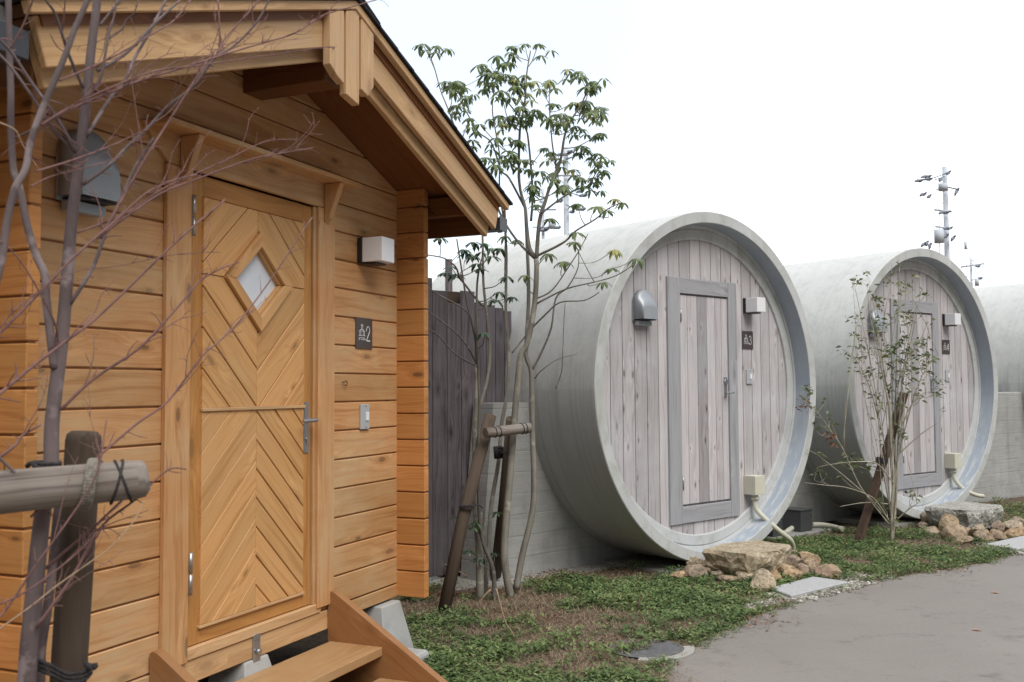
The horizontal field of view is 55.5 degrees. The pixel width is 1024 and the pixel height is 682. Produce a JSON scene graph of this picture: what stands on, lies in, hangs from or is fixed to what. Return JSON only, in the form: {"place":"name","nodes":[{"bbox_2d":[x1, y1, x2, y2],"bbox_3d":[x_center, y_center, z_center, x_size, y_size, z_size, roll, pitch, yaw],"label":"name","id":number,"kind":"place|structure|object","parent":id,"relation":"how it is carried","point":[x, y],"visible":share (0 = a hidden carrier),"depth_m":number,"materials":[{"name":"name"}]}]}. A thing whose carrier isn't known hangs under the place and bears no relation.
{"place":"outdoors","nodes":[
{"label":"outdoors","id":0,"kind":"place"},
{"bbox_2d":[198,497,1023,681],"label":"ground","id":1,"kind":"structure","parent":0,"point":[289,651],"depth_m":5.65,"materials":[{"name":"green plant"}]},
{"bbox_2d":[0,431,149,681],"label":"tree support","id":2,"kind":"object","parent":1,"relation":"on","point":[39,485],"visible":0.93,"depth_m":1.97,"materials":[{"name":"brown wood"}]},
{"bbox_2d":[0,0,388,681],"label":"bare tree","id":3,"kind":"object","parent":1,"relation":"on","point":[36,618],"visible":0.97,"depth_m":1.96,"materials":[{"name":"brown plant"}]},
{"bbox_2d":[208,654,271,681],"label":"concrete pier","id":4,"kind":"structure","parent":1,"relation":"on","point":[240,671],"depth_m":3.93,"materials":[{"name":"grey concrete"}]},
{"bbox_2d":[0,0,512,681],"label":"log cabin","id":5,"kind":"object","parent":4,"relation":"on","point":[286,500],"visible":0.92,"depth_m":3.86,"materials":[{"name":"brown wood"}]},
{"bbox_2d":[55,129,120,217],"bbox_3d":[-1.383,-0.557,3.196,0.104,0.282,0.190,-2,-3,23],"label":"vent hood","id":6,"kind":"object","parent":5,"relation":"attached to","point":[110,196],"visible":0.62,"depth_m":3.17,"materials":[{"name":"grey paint"}]},
{"bbox_2d":[187,173,318,646],"bbox_3d":[-1.055,0.265,4.014,0.111,1.789,0.810,-2,-3,23],"label":"door","id":7,"kind":"structure","parent":5,"relation":"in","point":[249,537],"depth_m":3.97,"materials":[{"name":"brown wood"}]},
{"bbox_2d":[355,317,371,348],"bbox_3d":[-0.730,-0.037,4.804,0.007,0.150,0.150,-2,-3,23],"label":"room sign","id":8,"kind":"object","parent":5,"relation":"attached to","point":[363,333],"visible":1,"depth_m":4.79,"materials":[{"name":"metal"}]},
{"bbox_2d":[359,404,369,428],"bbox_3d":[-0.722,0.372,4.784,0.017,0.122,0.078,-2,-3,23],"label":"wall switch","id":9,"kind":"object","parent":5,"relation":"attached to","point":[364,416],"depth_m":4.77,"materials":[{"name":"grey plastic"}]},
{"bbox_2d":[357,236,393,265],"bbox_3d":[-0.669,-0.440,4.799,0.141,0.130,0.125,-2,-3,23],"label":"wall lamp","id":10,"kind":"object","parent":5,"relation":"attached to","point":[376,251],"visible":1,"depth_m":4.75,"materials":[{"name":"white plastic"}]},
{"bbox_2d":[149,589,446,681],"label":"wooden steps","id":11,"kind":"structure","parent":1,"relation":"on","point":[360,645],"depth_m":4.28,"materials":[{"name":"brown wood"}]},
{"bbox_2d":[363,599,413,647],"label":"concrete pier","id":12,"kind":"structure","parent":1,"relation":"on","point":[388,616],"depth_m":4.91,"materials":[{"name":"grey concrete"}]},
{"bbox_2d":[408,648,428,662],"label":"concrete block","id":13,"kind":"structure","parent":1,"relation":"on","point":[421,654],"depth_m":4.81,"materials":[{"name":"grey concrete"}]},
{"bbox_2d":[445,259,452,290],"bbox_3d":[-0.487,0.556,7.550,0.058,2.390,0.058,0,-3,0],"label":"steel pipe","id":14,"kind":"object","parent":1,"relation":"on","point":[449,286],"visible":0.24,"depth_m":7.58,"materials":[{"name":"grey metal"}]},
{"bbox_2d":[438,291,460,576],"bbox_3d":[-0.506,0.687,7.243,0.220,2.100,0.240,2,-4,-40],"label":"fence post","id":15,"kind":"object","parent":1,"relation":"on","point":[453,296],"visible":0.1,"depth_m":7.20,"materials":[{"name":"brown wood"}]},
{"bbox_2d":[427,278,510,576],"bbox_3d":[-0.908,0.599,6.705,2.343,2.128,0.055,2,-4,-40],"label":"board fence","id":16,"kind":"object","parent":15,"relation":"attached to","point":[451,381],"visible":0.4,"depth_m":7.07,"materials":[{"name":"wood"}]},
{"bbox_2d":[428,235,519,601],"bbox_3d":[-0.302,0.484,6.241,0.833,2.484,0.440,2,-4,-39],"label":"evergreen tree","id":17,"kind":"object","parent":1,"relation":"on","point":[482,554],"visible":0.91,"depth_m":6.32,"materials":[{"name":"green plant"}]},
{"bbox_2d":[438,413,531,614],"bbox_3d":[-0.088,1.099,6.418,0.470,1.248,1.074,-1,-3,18],"label":"tree support","id":18,"kind":"object","parent":1,"relation":"on","point":[488,430],"visible":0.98,"depth_m":6.23,"materials":[{"name":"brown wood"}]},
{"bbox_2d":[479,589,490,606],"bbox_3d":[-0.168,1.621,6.090,0.075,0.140,0.012,0,-3,0],"label":"dry stalk","id":19,"kind":"object","parent":1,"relation":"on","point":[488,591],"visible":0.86,"depth_m":6.09,"materials":[{"name":"beige plant"}]},
{"bbox_2d":[495,588,515,640],"bbox_3d":[-0.034,1.504,5.326,0.116,0.302,0.012,0,-3,0],"label":"dry stalk","id":20,"kind":"object","parent":1,"relation":"on","point":[502,611],"visible":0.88,"depth_m":5.32,"materials":[{"name":"beige plant"}]},
{"bbox_2d":[429,563,618,591],"bbox_3d":[0.220,1.739,7.365,1.900,0.040,0.600,2,-4,-40],"label":"concrete strip","id":21,"kind":"object","parent":1,"relation":"on","point":[596,566],"visible":0.27,"depth_m":7.03,"materials":[{"name":"grey concrete"}]},
{"bbox_2d":[412,43,644,599],"bbox_3d":[0.107,-0.198,6.475,1.544,3.784,0.890,0,-3,0],"label":"evergreen tree","id":22,"kind":"object","parent":1,"relation":"on","point":[453,88],"visible":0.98,"depth_m":6.54,"materials":[{"name":"green plant"}]},
{"bbox_2d":[532,189,560,238],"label":"utility pole","id":23,"kind":"object","parent":1,"relation":"on","point":[544,229],"visible":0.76,"depth_m":55.14,"materials":[{"name":"concrete"}]},
{"bbox_2d":[557,149,587,234],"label":"utility pole","id":24,"kind":"object","parent":1,"relation":"on","point":[566,203],"visible":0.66,"depth_m":42.20,"materials":[{"name":"concrete"}]},
{"bbox_2d":[572,182,938,227],"bbox_3d":[7.895,-5.441,36.306,0.013,2.906,16.350,2,-4,-43],"label":"power line","id":25,"kind":"object","parent":24,"relation":"attached to","point":[800,222],"visible":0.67,"depth_m":33.29,"materials":[{"name":"grey metal"}]},
{"bbox_2d":[432,211,815,580],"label":"pipe lodge","id":26,"kind":"structure","parent":1,"relation":"on","point":[664,433],"depth_m":7.45,"materials":[{"name":"concrete"}]},
{"bbox_2d":[632,289,657,325],"bbox_3d":[0.993,-0.250,7.234,0.190,0.272,0.104,2,-4,-40],"label":"vent hood","id":27,"kind":"object","parent":26,"relation":"attached to","point":[644,309],"visible":1,"depth_m":7.20,"materials":[{"name":"grey paint"}]},
{"bbox_2d":[666,276,739,525],"bbox_3d":[1.528,0.461,7.689,0.860,1.898,0.089,2,-4,-40],"label":"door","id":28,"kind":"structure","parent":26,"relation":"in","point":[701,332],"depth_m":7.69,"materials":[{"name":"grey wood"}]},
{"bbox_2d":[742,331,752,348],"bbox_3d":[1.961,-0.007,8.111,0.150,0.150,0.007,2,-4,-41],"label":"room sign","id":29,"kind":"object","parent":26,"relation":"attached to","point":[747,339],"visible":1,"depth_m":8.11,"materials":[{"name":"metal"}]},
{"bbox_2d":[746,369,752,383],"bbox_3d":[1.975,0.296,8.101,0.078,0.122,0.017,2,-4,-40],"label":"wall switch","id":30,"kind":"object","parent":26,"relation":"attached to","point":[749,379],"depth_m":8.09,"materials":[{"name":"grey plastic"}]},
{"bbox_2d":[743,297,765,313],"bbox_3d":[2.011,-0.291,8.081,0.125,0.130,0.141,2,-4,-40],"label":"wall lamp","id":31,"kind":"object","parent":26,"relation":"attached to","point":[754,305],"visible":1,"depth_m":8.04,"materials":[{"name":"white plastic"}]},
{"bbox_2d":[744,474,795,549],"bbox_3d":[2.138,1.449,8.028,0.466,0.690,0.158,0,-3,-15],"label":"junction box","id":32,"kind":"object","parent":26,"relation":"attached to","point":[754,485],"visible":0.88,"depth_m":7.97,"materials":[{"name":"beige plastic"}]},
{"bbox_2d":[609,638,694,662],"bbox_3d":[0.736,1.625,5.112,0.448,0.022,0.448,0,-3,0],"label":"manhole cover","id":33,"kind":"object","parent":1,"relation":"on","point":[675,650],"visible":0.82,"depth_m":5.07,"materials":[{"name":"concrete"}]},
{"bbox_2d":[670,570,684,578],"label":"cobble","id":34,"kind":"object","parent":1,"relation":"on","point":[679,574],"visible":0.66,"depth_m":6.95,"materials":[{"name":"stone"}]},
{"bbox_2d":[685,556,703,565],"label":"cobble","id":35,"kind":"object","parent":1,"relation":"on","point":[694,560],"visible":0.5,"depth_m":7.25,"materials":[{"name":"stone"}]},
{"bbox_2d":[683,564,707,580],"bbox_3d":[1.308,1.674,7.009,0.187,0.141,0.137,2,-7,-21],"label":"cobble","id":36,"kind":"object","parent":1,"relation":"on","point":[694,570],"visible":0.64,"depth_m":6.96,"materials":[{"name":"stone"}]},
{"bbox_2d":[396,496,1023,681],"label":"ground cover","id":37,"kind":"object","parent":1,"relation":"on","point":[671,594],"visible":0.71,"depth_m":6.06,"materials":[{"name":"green plant"}]},
{"bbox_2d":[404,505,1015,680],"bbox_3d":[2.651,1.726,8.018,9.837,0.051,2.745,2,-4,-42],"label":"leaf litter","id":38,"kind":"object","parent":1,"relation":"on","point":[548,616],"visible":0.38,"depth_m":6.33,"materials":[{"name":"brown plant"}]},
{"bbox_2d":[702,560,719,570],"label":"cobble","id":39,"kind":"object","parent":1,"relation":"on","point":[705,563],"visible":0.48,"depth_m":7.06,"materials":[{"name":"stone"}]},
{"bbox_2d":[710,570,722,578],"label":"cobble","id":40,"kind":"object","parent":1,"relation":"on","point":[719,572],"visible":0.39,"depth_m":7.00,"materials":[{"name":"stone"}]},
{"bbox_2d":[717,575,740,583],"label":"cobble","id":41,"kind":"object","parent":1,"relation":"on","point":[722,577],"visible":0.56,"depth_m":6.81,"materials":[{"name":"stone"}]},
{"bbox_2d":[735,571,752,581],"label":"cobble","id":42,"kind":"object","parent":1,"relation":"on","point":[741,574],"visible":0.59,"depth_m":6.87,"materials":[{"name":"stone"}]},
{"bbox_2d":[702,540,791,575],"bbox_3d":[1.741,1.607,7.156,0.667,0.190,0.497,2,-4,-40],"label":"stone step","id":43,"kind":"object","parent":1,"relation":"on","point":[752,557],"visible":0.9,"depth_m":7.00,"materials":[{"name":"beige stone"}]},
{"bbox_2d":[750,568,775,593],"bbox_3d":[1.695,1.622,6.551,0.164,0.193,0.188,-2,-3,23],"label":"cobble","id":44,"kind":"object","parent":1,"relation":"on","point":[764,578],"visible":0.81,"depth_m":6.50,"materials":[{"name":"stone"}]},
{"bbox_2d":[771,569,783,580],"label":"cobble","id":45,"kind":"object","parent":1,"relation":"on","point":[775,573],"visible":0.35,"depth_m":6.84,"materials":[{"name":"stone"}]},
{"bbox_2d":[776,563,794,575],"bbox_3d":[1.959,1.641,6.985,0.145,0.100,0.107,-1,-8,-5],"label":"cobble","id":46,"kind":"object","parent":1,"relation":"on","point":[781,567],"visible":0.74,"depth_m":6.96,"materials":[{"name":"stone"}]},
{"bbox_2d":[782,568,802,581],"bbox_3d":[1.990,1.674,6.947,0.161,0.111,0.147,-2,-3,28],"label":"cobble","id":47,"kind":"object","parent":1,"relation":"on","point":[793,573],"visible":0.58,"depth_m":6.91,"materials":[{"name":"stone"}]},
{"bbox_2d":[786,554,803,565],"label":"cobble","id":48,"kind":"object","parent":1,"relation":"on","point":[792,559],"visible":0.42,"depth_m":7.15,"materials":[{"name":"stone"}]},
{"bbox_2d":[794,563,808,576],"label":"cobble","id":49,"kind":"object","parent":1,"relation":"on","point":[803,568],"visible":0.46,"depth_m":6.99,"materials":[{"name":"stone"}]},
{"bbox_2d":[764,526,844,540],"bbox_3d":[2.665,1.806,9.158,1.150,0.052,0.360,2,-4,-40],"label":"concrete pad","id":50,"kind":"object","parent":1,"relation":"on","point":[816,530],"visible":0.32,"depth_m":9.02,"materials":[{"name":"grey concrete"}]},
{"bbox_2d":[767,517,782,536],"bbox_3d":[2.336,1.682,8.870,0.162,0.165,0.214,2,-4,-40],"label":"electric cabinet","id":51,"kind":"object","parent":50,"relation":"on","point":[772,533],"visible":0.3,"depth_m":8.79,"materials":[{"name":"metal"}]},
{"bbox_2d":[784,526,793,531],"bbox_3d":[2.558,1.780,9.055,0.282,0.166,0.070,1,-3,-33],"label":"conduit","id":52,"kind":"object","parent":50,"relation":"on","point":[790,529],"visible":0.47,"depth_m":9.07,"materials":[{"name":"beige plastic"}]},
{"bbox_2d":[782,506,812,531],"bbox_3d":[2.680,1.677,9.177,0.202,0.200,0.234,2,-4,-40],"label":"electric cabinet","id":53,"kind":"object","parent":50,"relation":"on","point":[798,519],"visible":0.77,"depth_m":9.10,"materials":[{"name":"metal"}]},
{"bbox_2d":[812,522,843,530],"bbox_3d":[3.007,1.758,9.251,0.315,0.065,0.138,-2,-3,36],"label":"conduit","id":54,"kind":"object","parent":50,"relation":"on","point":[827,525],"visible":0.93,"depth_m":9.28,"materials":[{"name":"beige plastic"}]},
{"bbox_2d":[798,551,820,565],"bbox_3d":[2.233,1.647,7.326,0.177,0.110,0.147,11,-12,20],"label":"cobble","id":55,"kind":"object","parent":1,"relation":"on","point":[806,556],"visible":0.56,"depth_m":7.28,"materials":[{"name":"stone"}]},
{"bbox_2d":[806,561,818,572],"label":"cobble","id":56,"kind":"object","parent":1,"relation":"on","point":[812,565],"visible":0.36,"depth_m":7.10,"materials":[{"name":"stone"}]},
{"bbox_2d":[740,568,902,609],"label":"gravel","id":57,"kind":"structure","parent":1,"relation":"on","point":[827,593],"depth_m":6.47,"materials":[{"name":"grey gravel"}]},
{"bbox_2d":[774,577,846,597],"bbox_3d":[1.978,1.679,6.609,0.673,0.045,0.262,2,-4,-40],"label":"granite paver","id":58,"kind":"object","parent":57,"relation":"on","point":[802,587],"visible":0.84,"depth_m":6.57,"materials":[{"name":"grey stone"}]},
{"bbox_2d":[813,564,841,578],"bbox_3d":[2.267,1.669,6.988,0.200,0.145,0.143,-17,10,-11],"label":"cobble","id":59,"kind":"object","parent":1,"relation":"on","point":[828,570],"visible":0.72,"depth_m":6.95,"materials":[{"name":"stone"}]},
{"bbox_2d":[795,262,946,540],"bbox_3d":[3.121,0.523,8.563,1.619,2.548,0.619,0,-3,-14],"label":"leafy shrub","id":60,"kind":"object","parent":1,"relation":"on","point":[894,465],"visible":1,"depth_m":8.63,"materials":[{"name":"green plant"}]},
{"bbox_2d":[854,392,908,541],"bbox_3d":[3.298,1.126,8.699,0.611,1.334,0.080,1,-3,-22],"label":"wooden stake","id":61,"kind":"object","parent":1,"relation":"on","point":[863,524],"visible":0.52,"depth_m":8.65,"materials":[{"name":"brown wood"}]},
{"bbox_2d":[875,457,887,463],"bbox_3d":[3.294,1.067,8.677,0.109,0.072,0.102,0,-3,0],"label":"rope tie","id":62,"kind":"object","parent":61,"relation":"attached to","point":[882,461],"visible":0.91,"depth_m":8.64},
{"bbox_2d":[783,248,997,527],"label":"pipe lodge","id":63,"kind":"structure","parent":1,"relation":"on","point":[965,426],"depth_m":9.84,"materials":[{"name":"concrete"}]},
{"bbox_2d":[867,309,886,336],"bbox_3d":[3.563,-0.176,9.486,0.190,0.272,0.104,2,-3,-37],"label":"vent hood","id":64,"kind":"object","parent":63,"relation":"attached to","point":[879,313],"visible":0.68,"depth_m":9.45,"materials":[{"name":"grey paint"}]},
{"bbox_2d":[889,298,942,489],"bbox_3d":[4.130,0.533,9.907,0.860,1.898,0.089,2,-3,-37],"label":"door","id":65,"kind":"structure","parent":63,"relation":"in","point":[924,454],"depth_m":9.96,"materials":[{"name":"grey wood"}]},
{"bbox_2d":[942,340,949,353],"bbox_3d":[4.587,0.063,10.299,0.150,0.150,0.007,2,-3,-37],"label":"room sign","id":66,"kind":"object","parent":63,"relation":"attached to","point":[945,346],"visible":1,"depth_m":10.30,"materials":[{"name":"metal"}]},
{"bbox_2d":[945,370,949,381],"bbox_3d":[4.602,0.367,10.287,0.078,0.122,0.017,2,-3,-37],"label":"wall switch","id":67,"kind":"object","parent":63,"relation":"attached to","point":[947,375],"depth_m":10.28,"materials":[{"name":"grey plastic"}]},
{"bbox_2d":[942,313,960,326],"bbox_3d":[4.635,-0.221,10.265,0.125,0.130,0.141,2,-3,-37],"label":"wall lamp","id":68,"kind":"object","parent":63,"relation":"attached to","point":[952,319],"visible":1,"depth_m":10.22,"materials":[{"name":"white plastic"}]},
{"bbox_2d":[945,453,984,497],"bbox_3d":[4.774,1.418,10.222,0.490,0.486,0.153,0,-3,-15],"label":"junction box","id":69,"kind":"object","parent":63,"relation":"attached to","point":[953,461],"visible":1,"depth_m":10.15,"materials":[{"name":"beige plastic"}]},
{"bbox_2d":[915,522,927,530],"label":"cobble","id":70,"kind":"object","parent":1,"relation":"on","point":[921,524],"visible":0.58,"depth_m":9.24,"materials":[{"name":"stone"}]},
{"bbox_2d":[919,511,928,522],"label":"cobble","id":71,"kind":"object","parent":1,"relation":"on","point":[923,516],"visible":0.41,"depth_m":9.39,"materials":[{"name":"stone"}]},
{"bbox_2d":[924,526,940,535],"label":"cobble","id":72,"kind":"object","parent":1,"relation":"on","point":[934,529],"visible":0.56,"depth_m":8.98,"materials":[{"name":"stone"}]},
{"bbox_2d":[914,166,959,258],"bbox_3d":[13.091,-1.343,29.849,1.378,8.188,0.477,0,-3,-14],"label":"utility pole","id":73,"kind":"object","parent":1,"relation":"on","point":[941,235],"visible":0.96,"depth_m":29.97,"materials":[{"name":"concrete"}]},
{"bbox_2d":[938,513,958,530],"bbox_3d":[4.024,1.678,8.977,0.174,0.174,0.146,6,-5,9],"label":"cobble","id":74,"kind":"object","parent":1,"relation":"on","point":[947,519],"visible":0.69,"depth_m":8.95,"materials":[{"name":"stone"}]},
{"bbox_2d":[940,524,967,541],"bbox_3d":[3.941,1.719,8.686,0.228,0.172,0.172,-16,-19,0],"label":"cobble","id":75,"kind":"object","parent":1,"relation":"on","point":[952,531],"visible":0.71,"depth_m":8.64,"materials":[{"name":"stone"}]},
{"bbox_2d":[952,535,973,544],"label":"cobble","id":76,"kind":"object","parent":1,"relation":"on","point":[968,539],"visible":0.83,"depth_m":8.48,"materials":[{"name":"stone"}]},
{"bbox_2d":[924,501,1003,527],"bbox_3d":[4.322,1.671,9.280,0.701,0.202,0.605,2,-3,-37],"label":"stone step","id":77,"kind":"object","parent":1,"relation":"on","point":[969,514],"visible":0.71,"depth_m":9.09,"materials":[{"name":"grey stone"}]},
{"bbox_2d":[963,239,967,276],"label":"utility pole","id":78,"kind":"object","parent":1,"relation":"on","point":[965,245],"visible":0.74,"depth_m":75.30,"materials":[{"name":"concrete"}]},
{"bbox_2d":[965,527,972,536],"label":"cobble","id":79,"kind":"object","parent":1,"relation":"on","point":[968,531],"visible":0.24,"depth_m":8.72,"materials":[{"name":"stone"}]},
{"bbox_2d":[961,258,983,285],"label":"utility pole","id":80,"kind":"object","parent":1,"relation":"on","point":[978,265],"visible":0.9,"depth_m":60.00,"materials":[{"name":"concrete"}]},
{"bbox_2d":[987,535,994,541],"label":"cobble","id":81,"kind":"object","parent":1,"relation":"on","point":[990,537],"visible":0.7,"depth_m":8.56,"materials":[{"name":"stone"}]},
{"bbox_2d":[964,392,1023,502],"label":"retaining wall","id":82,"kind":"structure","parent":1,"relation":"on","point":[1002,475],"depth_m":11.87,"materials":[{"name":"concrete"}]},
{"bbox_2d":[990,520,1004,531],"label":"cobble","id":83,"kind":"object","parent":1,"relation":"on","point":[998,525],"visible":0.64,"depth_m":8.80,"materials":[{"name":"stone"}]},
{"bbox_2d":[988,529,1007,540],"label":"cobble","id":84,"kind":"object","parent":1,"relation":"on","point":[997,534],"visible":0.62,"depth_m":8.58,"materials":[{"name":"stone"}]},
{"bbox_2d":[972,541,1023,555],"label":"gravel","id":85,"kind":"structure","parent":1,"relation":"on","point":[1019,552],"depth_m":8.06,"materials":[{"name":"grey gravel"}]},
{"bbox_2d":[969,524,986,534],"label":"cobble","id":86,"kind":"object","parent":85,"relation":"on","point":[980,527],"visible":0.73,"depth_m":8.65,"materials":[{"name":"stone"}]},
{"bbox_2d":[972,530,988,541],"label":"cobble","id":87,"kind":"object","parent":85,"relation":"on","point":[980,534],"visible":0.77,"depth_m":8.53,"materials":[{"name":"stone"}]},
{"bbox_2d":[974,283,1023,408],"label":"pipe lodge","id":88,"kind":"structure","parent":1,"relation":"on","point":[1003,306],"depth_m":12.50,"materials":[{"name":"concrete"}]},
{"bbox_2d":[986,536,1023,550],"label":"granite paver","id":89,"kind":"object","parent":1,"relation":"on","point":[1017,543],"visible":0.67,"depth_m":8.30,"materials":[{"name":"grey stone"}]},
{"bbox_2d":[1003,520,1022,530],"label":"cobble","id":90,"kind":"object","parent":1,"relation":"on","point":[1008,524],"visible":0.66,"depth_m":8.97,"materials":[{"name":"stone"}]},
{"bbox_2d":[1004,528,1023,538],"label":"cobble","id":91,"kind":"object","parent":1,"relation":"on","point":[1015,532],"visible":0.56,"depth_m":8.73,"materials":[{"name":"stone"}]},
{"bbox_2d":[1009,516,1023,523],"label":"cobble","id":92,"kind":"object","parent":1,"relation":"on","point":[1017,518],"visible":0.58,"depth_m":9.30,"materials":[{"name":"stone"}]},
{"bbox_2d":[366,0,1023,287],"label":"sky","id":93,"kind":"structure","parent":0,"point":[762,114],"materials":[{"name":"white"}]},
{"bbox_2d":[663,554,1023,681],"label":"path","id":94,"kind":"structure","parent":0,"point":[918,628],"depth_m":5.34,"materials":[{"name":"grey concrete"}]}
]}

